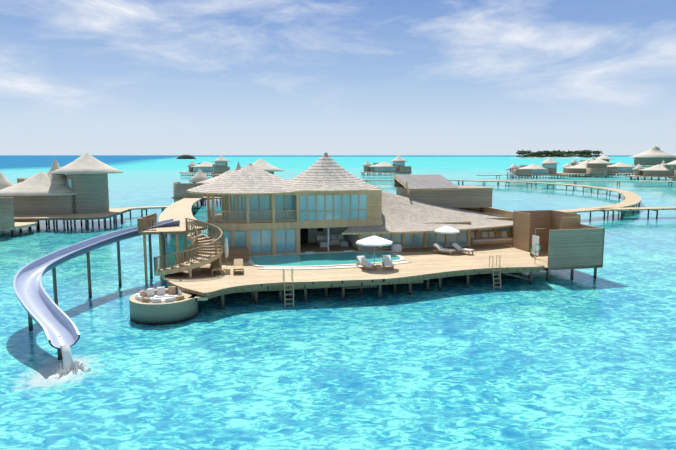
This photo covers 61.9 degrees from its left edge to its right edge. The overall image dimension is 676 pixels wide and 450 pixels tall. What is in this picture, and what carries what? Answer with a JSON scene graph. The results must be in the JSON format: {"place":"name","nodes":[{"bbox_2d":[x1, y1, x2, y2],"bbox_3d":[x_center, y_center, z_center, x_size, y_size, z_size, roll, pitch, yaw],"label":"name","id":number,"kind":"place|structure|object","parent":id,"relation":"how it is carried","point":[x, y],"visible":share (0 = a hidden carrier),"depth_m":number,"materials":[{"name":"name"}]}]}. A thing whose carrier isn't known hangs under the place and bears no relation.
{"place":"outdoors","nodes":[
{"label":"outdoors","id":0,"kind":"place"},
{"bbox_2d":[0,155,675,449],"bbox_3d":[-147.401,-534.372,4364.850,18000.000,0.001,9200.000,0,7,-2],"label":"water","id":1,"kind":"structure","parent":0,"point":[583,359],"depth_m":31.51,"materials":[{"name":"teal liquid"}]},
{"bbox_2d":[0,153,127,236],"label":"villa","id":2,"kind":"object","parent":1,"relation":"on","point":[79,191],"visible":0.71,"depth_m":84.04,"materials":[{"name":"grey wood"}]},
{"bbox_2d":[13,219,179,377],"bbox_3d":[-16.625,4.432,39.100,7.675,7.033,24.514,0,7,-2],"label":"slide","id":3,"kind":"object","parent":1,"relation":"in","point":[51,318],"visible":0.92,"depth_m":34.65,"materials":[{"name":"plastic"},{"name":"timber"}]},
{"bbox_2d":[129,286,207,324],"bbox_3d":[-11.247,6.303,37.938,5.208,3.610,4.400,0,7,-2],"label":"pod","id":4,"kind":"object","parent":1,"relation":"on","point":[163,305],"visible":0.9,"depth_m":36.26,"materials":[{"name":"beige wood"}]},
{"bbox_2d":[159,198,202,267],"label":"elevated walkway","id":5,"kind":"structure","parent":1,"relation":"in","point":[180,210],"depth_m":70.15,"materials":[{"name":"beige wood"}]},
{"bbox_2d":[176,155,195,158],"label":"island","id":6,"kind":"structure","parent":1,"relation":"in","point":[186,157],"depth_m":1388.31,"materials":[{"name":"green plant"}]},
{"bbox_2d":[179,155,229,175],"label":"villa","id":7,"kind":"object","parent":1,"relation":"on","point":[220,166],"visible":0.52,"depth_m":292.96,"materials":[{"name":"grey wood"}]},
{"bbox_2d":[172,159,283,204],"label":"villa","id":8,"kind":"object","parent":1,"relation":"on","point":[199,178],"visible":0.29,"depth_m":123.44,"materials":[{"name":"grey wood"}]},
{"bbox_2d":[166,244,544,309],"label":"deck","id":9,"kind":"structure","parent":1,"relation":"in","point":[316,270],"depth_m":44.97,"materials":[{"name":"wood"}]},
{"bbox_2d":[137,213,222,284],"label":"stairs","id":10,"kind":"structure","parent":9,"relation":"on","point":[207,249],"depth_m":44.16,"materials":[{"name":"brown wood"}]},
{"bbox_2d":[207,189,382,254],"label":"facade","id":11,"kind":"structure","parent":9,"relation":"on","point":[304,222],"depth_m":52.37,"materials":[{"name":"beige glass"}]},
{"bbox_2d":[187,163,298,195],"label":"roof","id":12,"kind":"structure","parent":11,"relation":"on","point":[249,179],"depth_m":51.87,"materials":[{"name":"grey wood"}]},
{"bbox_2d":[289,152,377,192],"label":"roof","id":13,"kind":"structure","parent":11,"relation":"on","point":[325,172],"depth_m":54.15,"materials":[{"name":"grey wood"}]},
{"bbox_2d":[210,224,539,306],"bbox_3d":[2.886,3.216,47.341,26.576,5.416,10.746,-2,7,-17],"label":"furniture","id":14,"kind":"object","parent":9,"relation":"on","point":[374,240],"visible":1,"depth_m":45.22,"materials":[{"name":"white wood"}]},
{"bbox_2d":[383,187,513,252],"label":"building wall","id":15,"kind":"structure","parent":9,"relation":"on","point":[477,200],"depth_m":58.86,"materials":[{"name":"beige wood"}]},
{"bbox_2d":[342,191,512,234],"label":"wing roof","id":16,"kind":"structure","parent":15,"relation":"on","point":[400,214],"depth_m":56.60,"materials":[{"name":"grey wood"}]},
{"bbox_2d":[392,174,493,193],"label":"clerestory roof","id":17,"kind":"structure","parent":15,"relation":"on","point":[423,182],"depth_m":63.43,"materials":[{"name":"grey wood"}]},
{"bbox_2d":[361,155,411,174],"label":"villa","id":18,"kind":"object","parent":1,"relation":"on","point":[398,166],"visible":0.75,"depth_m":296.54,"materials":[{"name":"grey wood"}]},
{"bbox_2d":[105,173,675,220],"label":"jetties","id":19,"kind":"object","parent":1,"relation":"on","point":[631,199],"visible":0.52,"depth_m":114.66,"materials":[{"name":"beige wood"}]},
{"bbox_2d":[505,157,566,178],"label":"villa","id":20,"kind":"object","parent":1,"relation":"on","point":[548,167],"visible":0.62,"depth_m":260.97,"materials":[{"name":"grey wood"}]},
{"bbox_2d":[512,210,604,280],"bbox_3d":[19.387,2.674,52.101,5.700,7.300,7.800,-2,7,-13],"label":"enclosure","id":21,"kind":"object","parent":1,"relation":"in","point":[565,240],"visible":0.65,"depth_m":48.86,"materials":[{"name":"wood"}]},
{"bbox_2d":[556,158,613,177],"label":"villa","id":22,"kind":"object","parent":1,"relation":"in","point":[597,167],"visible":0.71,"depth_m":273.21,"materials":[{"name":"grey wood"}]},
{"bbox_2d":[570,155,612,165],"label":"villa","id":23,"kind":"object","parent":1,"relation":"in","point":[573,162],"visible":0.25,"depth_m":374.91,"materials":[{"name":"grey wood"}]},
{"bbox_2d":[607,162,635,175],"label":"villa","id":24,"kind":"object","parent":1,"relation":"in","point":[620,167],"visible":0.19,"depth_m":296.22,"materials":[{"name":"grey wood"}]},
{"bbox_2d":[628,160,675,180],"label":"villa","id":25,"kind":"object","parent":1,"relation":"on","point":[663,169],"visible":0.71,"depth_m":241.74,"materials":[{"name":"grey wood"}]},
{"bbox_2d":[628,146,675,165],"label":"pavilion","id":26,"kind":"structure","parent":1,"relation":"in","point":[654,155],"depth_m":495.21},
{"bbox_2d":[0,0,675,154],"label":"sky","id":27,"kind":"structure","parent":0,"point":[78,77],"materials":[{"name":"blue"}]},
{"bbox_2d":[516,150,602,157],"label":"island","id":28,"kind":"structure","parent":0,"point":[564,154],"depth_m":1831.77,"materials":[{"name":"green plant"}]}
]}

